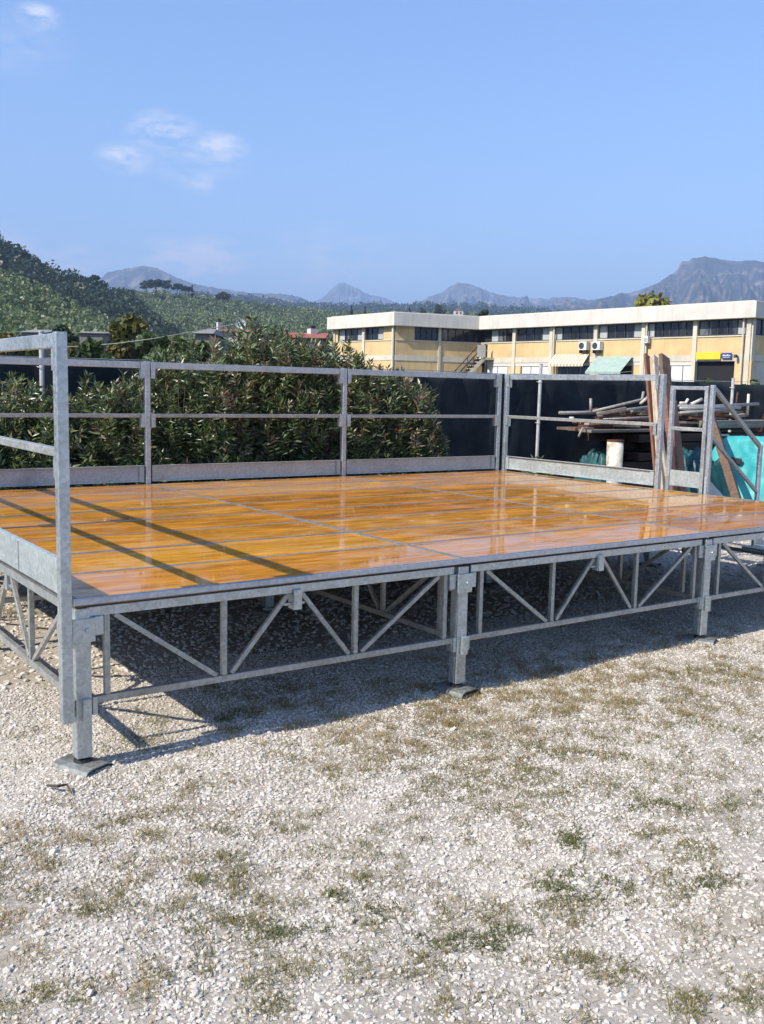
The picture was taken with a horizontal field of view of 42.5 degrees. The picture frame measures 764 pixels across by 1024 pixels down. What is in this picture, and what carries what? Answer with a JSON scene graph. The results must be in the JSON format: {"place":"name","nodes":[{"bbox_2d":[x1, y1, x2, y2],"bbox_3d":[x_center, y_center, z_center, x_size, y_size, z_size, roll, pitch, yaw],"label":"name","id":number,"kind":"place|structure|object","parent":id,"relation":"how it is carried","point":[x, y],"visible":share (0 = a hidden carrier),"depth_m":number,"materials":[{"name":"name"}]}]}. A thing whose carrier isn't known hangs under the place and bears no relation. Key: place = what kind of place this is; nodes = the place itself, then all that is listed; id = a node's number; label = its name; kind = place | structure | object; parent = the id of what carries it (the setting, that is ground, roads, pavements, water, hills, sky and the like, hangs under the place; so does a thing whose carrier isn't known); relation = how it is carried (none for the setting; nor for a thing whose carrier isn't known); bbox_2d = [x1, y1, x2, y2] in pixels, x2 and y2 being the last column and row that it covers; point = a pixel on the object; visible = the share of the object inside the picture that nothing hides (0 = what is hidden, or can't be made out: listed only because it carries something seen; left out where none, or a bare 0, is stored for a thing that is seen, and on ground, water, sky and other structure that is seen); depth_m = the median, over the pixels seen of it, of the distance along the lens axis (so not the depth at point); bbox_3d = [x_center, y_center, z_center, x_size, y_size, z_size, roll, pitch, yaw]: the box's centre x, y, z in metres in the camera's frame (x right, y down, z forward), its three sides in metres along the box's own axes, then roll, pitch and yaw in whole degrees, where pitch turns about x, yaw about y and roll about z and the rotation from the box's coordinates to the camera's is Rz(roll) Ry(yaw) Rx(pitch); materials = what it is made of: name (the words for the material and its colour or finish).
{"place":"outdoors","nodes":[
{"label":"outdoors","id":0,"kind":"place"},
{"bbox_2d":[20,330,51,355],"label":"house","id":1,"kind":"structure","parent":0,"point":[30,333],"depth_m":70.61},
{"bbox_2d":[78,332,112,352],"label":"house","id":2,"kind":"structure","parent":0,"point":[99,336],"depth_m":75.26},
{"bbox_2d":[67,322,246,346],"bbox_3d":[-7.080,-5.548,30.505,6.395,1.102,1.079,-1,8,-20],"label":"overhead cable","id":3,"kind":"object","parent":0,"point":[163,336],"visible":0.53,"depth_m":30.21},
{"bbox_2d":[98,266,309,303],"bbox_3d":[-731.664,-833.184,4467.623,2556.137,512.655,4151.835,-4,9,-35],"label":"mountain","id":4,"kind":"structure","parent":0,"point":[131,278],"depth_m":4103.19,"materials":[{"name":"stone"}]},
{"bbox_2d":[192,329,226,360],"bbox_3d":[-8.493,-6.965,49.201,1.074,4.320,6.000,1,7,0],"label":"house","id":5,"kind":"structure","parent":0,"point":[204,334],"depth_m":46.88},
{"bbox_2d":[135,294,329,357],"bbox_3d":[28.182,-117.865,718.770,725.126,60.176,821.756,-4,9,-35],"label":"olive hill","id":6,"kind":"structure","parent":0,"point":[205,311],"depth_m":577.41,"materials":[{"name":"plant"}]},
{"bbox_2d":[215,291,231,301],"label":"tree","id":7,"kind":"object","parent":6,"relation":"on","point":[222,295],"visible":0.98,"depth_m":608.39,"materials":[{"name":"green plant"}]},
{"bbox_2d":[133,288,520,350],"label":"olive grove","id":8,"kind":"object","parent":6,"relation":"on","point":[293,318],"visible":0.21,"depth_m":534.56,"materials":[{"name":"green plant"}]},
{"bbox_2d":[216,319,266,362],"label":"house","id":9,"kind":"structure","parent":0,"point":[219,324],"depth_m":50.32,"materials":[{"name":"grey tile"}]},
{"bbox_2d":[282,325,329,360],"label":"house","id":10,"kind":"structure","parent":0,"point":[311,331],"depth_m":53.38,"materials":[{"name":"red tile"}]},
{"bbox_2d":[315,282,400,305],"bbox_3d":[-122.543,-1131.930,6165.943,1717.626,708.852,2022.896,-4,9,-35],"label":"mountain","id":11,"kind":"structure","parent":0,"point":[343,292],"depth_m":6418.38,"materials":[{"name":"stone"}]},
{"bbox_2d":[0,537,763,1023],"bbox_3d":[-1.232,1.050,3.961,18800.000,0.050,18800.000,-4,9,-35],"label":"ground","id":12,"kind":"structure","parent":0,"point":[6,959],"depth_m":3.53,"materials":[{"name":"gravel"}]},
{"bbox_2d":[0,332,24,354],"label":"bush","id":13,"kind":"object","parent":12,"relation":"on","point":[6,335],"visible":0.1,"depth_m":29.89,"materials":[{"name":"green plant"}]},
{"bbox_2d":[0,371,103,489],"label":"oleander shrub","id":14,"kind":"object","parent":12,"relation":"on","point":[39,430],"visible":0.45,"depth_m":8.49,"materials":[{"name":"green plant"}]},
{"bbox_2d":[52,324,78,345],"bbox_3d":[-13.015,-5.743,40.274,1.750,3.928,1.523,-4,9,-35],"label":"tree","id":15,"kind":"object","parent":12,"relation":"on","point":[71,336],"visible":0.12,"depth_m":39.84,"materials":[{"name":"green plant"}]},
{"bbox_2d":[67,341,80,356],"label":"bush","id":16,"kind":"object","parent":12,"relation":"on","point":[71,351],"visible":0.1,"depth_m":35.73,"materials":[{"name":"green plant"}]},
{"bbox_2d":[75,336,103,357],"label":"bush","id":17,"kind":"object","parent":12,"relation":"on","point":[89,347],"visible":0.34,"depth_m":25.77,"materials":[{"name":"green plant"}]},
{"bbox_2d":[105,312,157,360],"bbox_3d":[-8.140,-4.620,32.164,1.859,3.933,1.938,-4,9,-35],"label":"tree","id":18,"kind":"object","parent":12,"relation":"on","point":[129,327],"visible":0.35,"depth_m":31.68,"materials":[{"name":"green plant"}]},
{"bbox_2d":[68,369,196,486],"bbox_3d":[-2.485,-0.488,9.196,1.473,1.711,1.388,3,7,11],"label":"oleander shrub","id":19,"kind":"object","parent":12,"relation":"on","point":[108,434],"visible":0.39,"depth_m":8.88,"materials":[{"name":"green plant"}]},
{"bbox_2d":[135,330,158,359],"bbox_3d":[-9.522,-5.560,40.270,1.717,3.718,1.748,-4,9,-35],"label":"bush","id":20,"kind":"object","parent":12,"relation":"on","point":[150,334],"visible":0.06,"depth_m":39.88,"materials":[{"name":"green plant"}]},
{"bbox_2d":[157,335,185,362],"bbox_3d":[-5.168,-2.980,24.225,0.848,2.782,0.990,0,7,-10],"label":"bush","id":21,"kind":"object","parent":12,"relation":"on","point":[162,342],"visible":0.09,"depth_m":23.91,"materials":[{"name":"green plant"}]},
{"bbox_2d":[116,329,270,483],"bbox_3d":[-1.820,-0.735,9.640,1.675,2.120,1.514,-4,9,-35],"label":"oleander shrub","id":22,"kind":"object","parent":12,"relation":"on","point":[204,393],"visible":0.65,"depth_m":9.32,"materials":[{"name":"green plant"}]},
{"bbox_2d":[192,339,210,363],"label":"bush","id":23,"kind":"object","parent":12,"relation":"on","point":[204,345],"visible":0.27,"depth_m":25.98,"materials":[{"name":"green plant"}]},
{"bbox_2d":[189,311,339,480],"bbox_3d":[-1.161,-0.900,10.205,1.764,2.335,1.429,-4,9,-35],"label":"oleander shrub","id":24,"kind":"object","parent":12,"relation":"on","point":[283,393],"visible":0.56,"depth_m":9.85,"materials":[{"name":"green plant"}]},
{"bbox_2d":[282,334,402,477],"bbox_3d":[-0.475,-0.853,10.647,1.451,2.161,1.440,3,7,13],"label":"oleander shrub","id":25,"kind":"object","parent":12,"relation":"on","point":[360,400],"visible":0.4,"depth_m":10.31,"materials":[{"name":"green plant"}]},
{"bbox_2d":[0,470,763,777],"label":"stage platform","id":26,"kind":"structure","parent":12,"relation":"on","point":[152,546],"depth_m":5.70,"materials":[{"name":"wood"}]},
{"bbox_2d":[0,331,73,724],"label":"guard rail","id":27,"kind":"object","parent":26,"relation":"attached to","point":[48,569],"visible":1,"depth_m":3.81,"materials":[{"name":"metal"}]},
{"bbox_2d":[0,357,501,486],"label":"guard rail","id":28,"kind":"object","parent":26,"relation":"attached to","point":[342,466],"visible":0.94,"depth_m":8.89,"materials":[{"name":"metal"}]},
{"bbox_2d":[501,374,666,488],"bbox_3d":[1.933,-0.708,9.819,0.056,1.328,2.130,-4,9,-35],"label":"guard rail","id":29,"kind":"object","parent":26,"relation":"attached to","point":[622,474],"visible":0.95,"depth_m":9.64,"materials":[{"name":"metal"}]},
{"bbox_2d":[665,386,710,493],"bbox_3d":[2.710,-0.544,8.739,0.036,1.145,0.403,-4,9,-35],"label":"railing panel","id":30,"kind":"object","parent":26,"relation":"attached to","point":[684,478],"visible":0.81,"depth_m":8.73,"materials":[{"name":"metal"}]},
{"bbox_2d":[0,572,763,1023],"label":"weeds","id":31,"kind":"object","parent":12,"relation":"on","point":[572,840],"visible":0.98,"depth_m":3.42,"materials":[{"name":"green plant"}]},
{"bbox_2d":[0,331,763,478],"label":"shade net fence","id":32,"kind":"object","parent":12,"relation":"on","point":[547,439],"visible":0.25,"depth_m":13.20,"materials":[{"name":"fabric"}]},
{"bbox_2d":[346,363,449,475],"bbox_3d":[0.096,-0.735,11.031,1.452,1.855,1.296,-4,9,-35],"label":"oleander shrub","id":33,"kind":"object","parent":12,"relation":"on","point":[411,433],"visible":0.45,"depth_m":10.70,"materials":[{"name":"green plant"}]},
{"bbox_2d":[411,423,457,473],"bbox_3d":[0.406,-0.481,11.348,0.920,1.284,1.115,-4,9,-35],"label":"oleander shrub","id":34,"kind":"object","parent":12,"relation":"on","point":[446,471],"visible":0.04,"depth_m":11.14,"materials":[{"name":"green plant"}]},
{"bbox_2d":[453,344,493,373],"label":"outside stair","id":35,"kind":"object","parent":12,"relation":"on","point":[482,350],"visible":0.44,"depth_m":71.96,"materials":[{"name":"beige concrete"}]},
{"bbox_2d":[327,300,763,384],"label":"factory building","id":36,"kind":"structure","parent":12,"relation":"on","point":[681,335],"depth_m":66.77,"materials":[{"name":"paint"}]},
{"bbox_2d":[339,328,361,341],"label":"window","id":37,"kind":"structure","parent":36,"relation":"in","point":[344,334],"depth_m":75.26,"materials":[{"name":"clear glass"}]},
{"bbox_2d":[366,327,383,339],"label":"window","id":38,"kind":"structure","parent":36,"relation":"in","point":[375,333],"depth_m":72.84,"materials":[{"name":"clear glass"}]},
{"bbox_2d":[415,327,437,340],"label":"window","id":39,"kind":"structure","parent":36,"relation":"in","point":[421,333],"depth_m":71.69,"materials":[{"name":"black glass"}]},
{"bbox_2d":[441,328,478,342],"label":"window","id":40,"kind":"structure","parent":36,"relation":"in","point":[452,335],"depth_m":72.70,"materials":[{"name":"black glass"}]},
{"bbox_2d":[491,329,512,341],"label":"window","id":41,"kind":"structure","parent":36,"relation":"in","point":[497,335],"depth_m":71.68,"materials":[{"name":"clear glass"}]},
{"bbox_2d":[517,327,549,341],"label":"window","id":42,"kind":"structure","parent":36,"relation":"in","point":[524,334],"depth_m":69.35,"materials":[{"name":"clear glass"}]},
{"bbox_2d":[548,354,588,365],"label":"awning","id":43,"kind":"object","parent":36,"relation":"attached to","point":[568,359],"visible":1,"depth_m":66.42,"materials":[{"name":"fabric"}]},
{"bbox_2d":[555,325,593,339],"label":"window","id":44,"kind":"structure","parent":36,"relation":"in","point":[566,332],"depth_m":66.58,"materials":[{"name":"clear glass"}]},
{"bbox_2d":[578,341,589,352],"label":"air conditioner","id":45,"kind":"object","parent":36,"relation":"attached to","point":[583,345],"visible":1,"depth_m":65.47,"materials":[{"name":"metal"}]},
{"bbox_2d":[592,341,602,352],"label":"air conditioner","id":46,"kind":"object","parent":36,"relation":"attached to","point":[597,345],"visible":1,"depth_m":64.62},
{"bbox_2d":[585,356,632,373],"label":"awning","id":47,"kind":"object","parent":36,"relation":"attached to","point":[607,365],"visible":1,"depth_m":63.51,"materials":[{"name":"green fabric"}]},
{"bbox_2d":[599,323,641,338],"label":"window","id":48,"kind":"structure","parent":36,"relation":"in","point":[612,331],"depth_m":63.75,"materials":[{"name":"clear glass"}]},
{"bbox_2d":[647,321,692,337],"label":"window","id":49,"kind":"structure","parent":36,"relation":"in","point":[681,328],"depth_m":60.86,"materials":[{"name":"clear glass"}]},
{"bbox_2d":[671,366,682,380],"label":"door","id":50,"kind":"structure","parent":36,"relation":"in","point":[676,371],"depth_m":60.68,"materials":[{"name":"metal"}]},
{"bbox_2d":[683,366,690,381],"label":"door","id":51,"kind":"structure","parent":36,"relation":"in","point":[686,369],"depth_m":60.16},
{"bbox_2d":[696,352,720,359],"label":"yellow sign","id":52,"kind":"object","parent":36,"relation":"attached to","point":[706,355],"visible":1,"depth_m":58.76,"materials":[{"name":"plastic"}]},
{"bbox_2d":[699,319,746,335],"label":"window","id":53,"kind":"structure","parent":36,"relation":"in","point":[727,326],"depth_m":58.23,"materials":[{"name":"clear glass"}]},
{"bbox_2d":[756,319,763,335],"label":"window","id":54,"kind":"structure","parent":36,"relation":"in","point":[760,323],"depth_m":57.42,"materials":[{"name":"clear glass"}]},
{"bbox_2d":[574,448,624,484],"bbox_3d":[2.751,-0.367,12.407,0.656,0.875,0.625,-4,9,-35],"label":"tarpaulin","id":55,"kind":"object","parent":12,"relation":"on","point":[594,456],"visible":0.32,"depth_m":12.24,"materials":[{"name":"plastic"}]},
{"bbox_2d":[606,439,623,483],"bbox_3d":[2.863,-0.392,12.149,0.212,1.000,0.212,-4,9,-35],"label":"metal drum","id":56,"kind":"object","parent":12,"relation":"on","point":[614,455],"visible":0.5,"depth_m":12.03,"materials":[{"name":"white paint"}]},
{"bbox_2d":[643,353,655,469],"bbox_3d":[3.217,-0.838,11.588,0.110,2.100,1.519,2,7,4],"label":"leaning timber","id":57,"kind":"object","parent":12,"relation":"on","point":[648,384],"visible":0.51,"depth_m":11.79,"materials":[{"name":"red wood"}]},
{"bbox_2d":[634,290,671,306],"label":"tree","id":58,"kind":"object","parent":12,"relation":"on","point":[647,300],"visible":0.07,"depth_m":93.81,"materials":[{"name":"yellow plant"}]},
{"bbox_2d":[650,357,660,488],"bbox_3d":[3.234,-0.817,11.535,0.060,2.045,1.544,2,7,6],"label":"leaning timber","id":59,"kind":"object","parent":12,"relation":"on","point":[653,396],"visible":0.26,"depth_m":11.82,"materials":[{"name":"brown wood"}]},
{"bbox_2d":[652,354,664,488],"bbox_3d":[3.242,-0.809,11.415,0.086,2.078,1.570,2,7,6],"label":"leaning timber","id":60,"kind":"object","parent":12,"relation":"on","point":[655,363],"visible":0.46,"depth_m":11.70,"materials":[{"name":"brown wood"}]},
{"bbox_2d":[659,353,671,457],"bbox_3d":[3.515,-0.884,11.971,0.160,2.132,1.464,2,7,5],"label":"leaning timber","id":61,"kind":"object","parent":12,"relation":"on","point":[664,364],"visible":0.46,"depth_m":12.38,"materials":[{"name":"brown wood"}]},
{"bbox_2d":[664,387,676,490],"bbox_3d":[3.263,-0.567,11.091,0.098,1.696,1.503,2,7,8],"label":"leaning timber","id":62,"kind":"object","parent":12,"relation":"on","point":[666,421],"visible":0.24,"depth_m":11.33,"materials":[{"name":"red wood"}]},
{"bbox_2d":[673,399,686,491],"bbox_3d":[3.439,-0.548,11.367,0.138,1.645,1.729,2,7,7],"label":"leaning timber","id":63,"kind":"object","parent":12,"relation":"on","point":[679,459],"visible":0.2,"depth_m":11.48,"materials":[{"name":"red wood"}]},
{"bbox_2d":[682,447,700,466],"bbox_3d":[3.939,-0.402,12.784,0.899,0.901,0.698,-4,9,-35],"label":"tarpaulin","id":64,"kind":"object","parent":12,"relation":"on","point":[690,457],"visible":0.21,"depth_m":12.61,"materials":[{"name":"plastic"}]},
{"bbox_2d":[684,458,730,496],"bbox_3d":[4.061,-0.295,12.432,0.776,0.782,0.703,-4,9,-35],"label":"tarpaulin","id":65,"kind":"object","parent":12,"relation":"on","point":[718,479],"visible":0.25,"depth_m":12.26,"materials":[{"name":"plastic"}]},
{"bbox_2d":[713,414,741,498],"bbox_3d":[4.151,-0.485,11.776,0.138,1.453,2.095,2,7,4],"label":"leaning timber","id":66,"kind":"object","parent":12,"relation":"on","point":[733,488],"visible":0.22,"depth_m":11.76,"materials":[{"name":"brown wood"}]},
{"bbox_2d":[704,385,763,566],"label":"stage stair","id":67,"kind":"object","parent":12,"relation":"on","point":[710,488],"visible":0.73,"depth_m":8.67,"materials":[{"name":"metal"}]},
{"bbox_2d":[711,436,763,500],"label":"tarpaulin","id":68,"kind":"object","parent":12,"relation":"on","point":[744,449],"visible":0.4,"depth_m":12.57,"materials":[{"name":"plastic"}]},
{"bbox_3d":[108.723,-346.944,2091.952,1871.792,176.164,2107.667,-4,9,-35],"label":"far wooded ridge","id":69,"kind":"structure","parent":12,"relation":"on","visible":0},
{"bbox_2d":[178,290,562,315],"bbox_3d":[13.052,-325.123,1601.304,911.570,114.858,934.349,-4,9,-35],"label":"distant wood","id":70,"kind":"object","parent":69,"relation":"on","point":[429,306],"visible":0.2,"depth_m":1726.82,"materials":[{"name":"green plant"}]},
{"bbox_2d":[0,0,763,304],"label":"sky","id":71,"kind":"structure","parent":0,"point":[399,151],"materials":[{"name":"blue"}]},
{"bbox_2d":[419,282,586,308],"bbox_3d":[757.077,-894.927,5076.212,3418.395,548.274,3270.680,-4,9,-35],"label":"mountain","id":72,"kind":"structure","parent":0,"point":[458,292],"depth_m":4707.31,"materials":[{"name":"stone"}]},
{"bbox_2d":[600,441,626,448],"bbox_3d":[4.051,-0.968,13.848,2.653,0.100,0.200,-4,9,-36],"label":"stacked board","id":73,"kind":"object","parent":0,"point":[603,444],"visible":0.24,"depth_m":13.10,"materials":[{"name":"brown wood"}]},
{"bbox_2d":[577,431,720,440],"bbox_3d":[3.748,-1.060,13.581,2.752,0.100,0.209,-4,9,-35],"label":"stacked board","id":74,"kind":"object","parent":73,"relation":"on","point":[594,436],"visible":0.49,"depth_m":12.84,"materials":[{"name":"brown wood"}]},
{"bbox_2d":[535,256,763,311],"bbox_3d":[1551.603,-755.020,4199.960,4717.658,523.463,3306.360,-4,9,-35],"label":"mountain","id":75,"kind":"structure","parent":0,"point":[704,279],"depth_m":3241.50,"materials":[{"name":"stone"}]},
{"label":"stacked board","id":76,"kind":"object","parent":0,"visible":0},
{"bbox_2d":[622,460,652,469],"bbox_3d":[4.071,-0.652,13.228,2.674,0.100,0.200,-4,9,-34],"label":"stacked board","id":77,"kind":"object","parent":76,"relation":"on","point":[646,465],"visible":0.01,"depth_m":12.60,"materials":[{"name":"brown wood"}]},
{"bbox_2d":[626,450,688,460],"bbox_3d":[4.370,-0.792,13.446,2.852,0.100,0.200,-4,9,-36],"label":"stacked board","id":78,"kind":"object","parent":77,"relation":"on","point":[640,456],"visible":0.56,"depth_m":12.62,"materials":[{"name":"brown wood"}]},
{"bbox_2d":[640,442,714,450],"bbox_3d":[4.280,-0.898,13.331,2.109,0.100,0.216,-4,9,-35],"label":"stacked board","id":79,"kind":"object","parent":78,"relation":"on","point":[686,445],"visible":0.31,"depth_m":13.05,"materials":[{"name":"brown wood"}]},
{"bbox_2d":[627,432,763,441],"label":"stacked board","id":80,"kind":"object","parent":79,"relation":"on","point":[686,437],"visible":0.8,"depth_m":13.03,"materials":[{"name":"brown wood"}]},
{"bbox_2d":[579,428,680,432],"bbox_3d":[3.461,-1.062,12.736,2.451,0.035,0.200,-4,9,-37],"label":"plank","id":81,"kind":"object","parent":80,"relation":"on","point":[616,430],"visible":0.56,"depth_m":12.20,"materials":[{"name":"brown wood"}]},
{"bbox_2d":[578,424,687,427],"bbox_3d":[3.302,-1.119,12.783,2.052,0.040,0.160,-4,9,-37],"label":"plank","id":82,"kind":"object","parent":81,"relation":"on","point":[612,426],"visible":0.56,"depth_m":12.34,"materials":[{"name":"wood"}]},
{"bbox_2d":[584,423,640,427],"bbox_3d":[2.922,-1.100,12.437,0.850,0.056,0.088,-3,8,-28],"label":"scrap slat","id":83,"kind":"object","parent":82,"relation":"on","point":[618,425],"visible":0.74,"depth_m":12.41,"materials":[{"name":"grey wood"}]},
{"bbox_2d":[595,419,648,421],"bbox_3d":[3.186,-1.171,12.551,1.501,0.045,0.100,-4,9,-36],"label":"plank","id":84,"kind":"object","parent":83,"relation":"on","point":[640,420],"visible":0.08,"depth_m":12.46,"materials":[{"name":"wood"}]},
{"bbox_2d":[597,407,626,414],"bbox_3d":[2.853,-1.252,12.193,0.393,0.109,0.036,-1,7,-16],"label":"scrap slat","id":85,"kind":"object","parent":84,"relation":"on","point":[612,411],"visible":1,"depth_m":12.18,"materials":[{"name":"grey wood"}]},
{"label":"stacked board","id":86,"kind":"object","parent":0,"visible":0},
{"bbox_2d":[623,450,647,459],"bbox_3d":[4.084,-0.806,13.506,2.754,0.100,0.207,-4,9,-35],"label":"stacked board","id":87,"kind":"object","parent":86,"relation":"on","point":[624,455],"depth_m":12.83,"materials":[{"name":"brown wood"}]},
{"bbox_2d":[623,441,701,449],"bbox_3d":[4.053,-0.924,13.495,2.404,0.100,0.200,-4,9,-34],"label":"stacked board","id":88,"kind":"object","parent":87,"relation":"on","point":[631,445],"depth_m":12.85,"materials":[{"name":"brown wood"}]},
{"bbox_2d":[612,432,734,440],"bbox_3d":[4.018,-1.033,13.412,2.307,0.100,0.200,-4,9,-34],"label":"stacked board","id":89,"kind":"object","parent":88,"relation":"on","point":[619,436],"visible":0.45,"depth_m":12.78,"materials":[{"name":"brown wood"}]},
{"bbox_2d":[568,427,760,430],"bbox_3d":[3.943,-1.136,13.394,3.700,0.040,0.220,-4,9,-34],"label":"plank","id":90,"kind":"object","parent":89,"relation":"on","point":[573,428],"visible":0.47,"depth_m":12.76,"materials":[{"name":"brown wood"}]},
{"bbox_2d":[697,420,763,427],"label":"plank","id":91,"kind":"object","parent":90,"relation":"on","point":[735,423],"visible":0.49,"depth_m":13.52,"materials":[{"name":"grey wood"}]},
{"bbox_2d":[714,413,741,419],"bbox_3d":[4.751,-1.333,13.668,0.572,0.125,0.078,-1,8,-21],"label":"scrap slat","id":92,"kind":"object","parent":91,"relation":"on","point":[724,416],"visible":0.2,"depth_m":13.64,"materials":[{"name":"wood"}]},
{"bbox_2d":[679,408,726,413],"bbox_3d":[4.415,-1.381,13.479,0.995,0.088,0.044,-4,9,-35],"label":"pipe","id":93,"kind":"object","parent":92,"relation":"on","point":[693,411],"visible":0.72,"depth_m":13.36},
{"bbox_2d":[679,406,740,409],"bbox_3d":[4.568,-1.445,13.640,1.320,0.065,0.048,-4,9,-35],"label":"pipe","id":94,"kind":"object","parent":92,"relation":"on","point":[702,407],"visible":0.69,"depth_m":13.48,"materials":[{"name":"metal"}]},
{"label":"wooded hill","id":95,"kind":"structure","parent":0,"visible":0},
{"bbox_2d":[0,233,193,344],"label":"hillside wood","id":96,"kind":"object","parent":95,"relation":"on","point":[113,303],"visible":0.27,"depth_m":387.02,"materials":[{"name":"green plant"}]},
{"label":"olive slope","id":97,"kind":"structure","parent":0,"visible":0},
{"bbox_2d":[0,268,186,354],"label":"olive grove","id":98,"kind":"object","parent":97,"relation":"on","point":[20,304],"visible":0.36,"depth_m":197.10,"materials":[{"name":"green plant"}]},
{"bbox_3d":[4.666,-1.435,13.888,0.694,0.056,0.084,-4,9,-35],"label":"scrap slat","id":99,"kind":"object","parent":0,"visible":0},
{"bbox_2d":[678,402,759,407],"bbox_3d":[4.786,-1.517,13.908,1.806,0.089,0.044,-4,9,-35],"label":"pipe","id":100,"kind":"object","parent":99,"relation":"on","point":[747,404],"visible":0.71,"depth_m":14.09,"materials":[{"name":"metal"}]},
{"bbox_3d":[3.329,-1.126,12.787,0.928,0.112,0.070,-4,9,-35],"label":"scrap slat","id":101,"kind":"object","parent":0,"visible":0},
{"bbox_2d":[593,416,701,418],"bbox_3d":[3.581,-1.263,13.114,2.203,0.045,0.100,-4,9,-38],"label":"plank","id":102,"kind":"object","parent":101,"relation":"on","point":[602,417],"visible":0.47,"depth_m":12.61,"materials":[{"name":"brown wood"}]},
{"bbox_2d":[592,391,644,412],"bbox_3d":[3.050,-1.417,12.630,0.953,0.284,0.036,-4,9,-35],"label":"pipe","id":103,"kind":"object","parent":102,"relation":"on","point":[620,404],"visible":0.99,"depth_m":12.64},
{"bbox_2d":[596,406,647,415],"bbox_3d":[3.190,-1.319,12.681,1.166,0.150,0.048,-4,9,-35],"label":"pipe","id":104,"kind":"object","parent":102,"relation":"on","point":[638,408],"visible":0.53,"depth_m":12.68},
{"bbox_3d":[3.493,-1.248,12.987,0.952,0.041,0.231,-4,9,-35],"label":"scrap slat","id":105,"kind":"object","parent":102,"relation":"on","visible":0},
{"bbox_2d":[593,414,626,415],"bbox_3d":[3.115,-1.248,12.794,1.168,0.115,0.100,-4,9,-34],"label":"scrap slat","id":106,"kind":"object","parent":105,"relation":"on","point":[612,415],"visible":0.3,"depth_m":12.64,"materials":[{"name":"brown wood"}]},
{"bbox_2d":[558,411,599,414],"bbox_3d":[2.571,-1.249,12.376,0.937,0.050,0.044,-4,9,-35],"label":"pipe","id":107,"kind":"object","parent":106,"relation":"on","point":[572,412],"visible":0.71,"depth_m":12.23,"materials":[{"name":"metal"}]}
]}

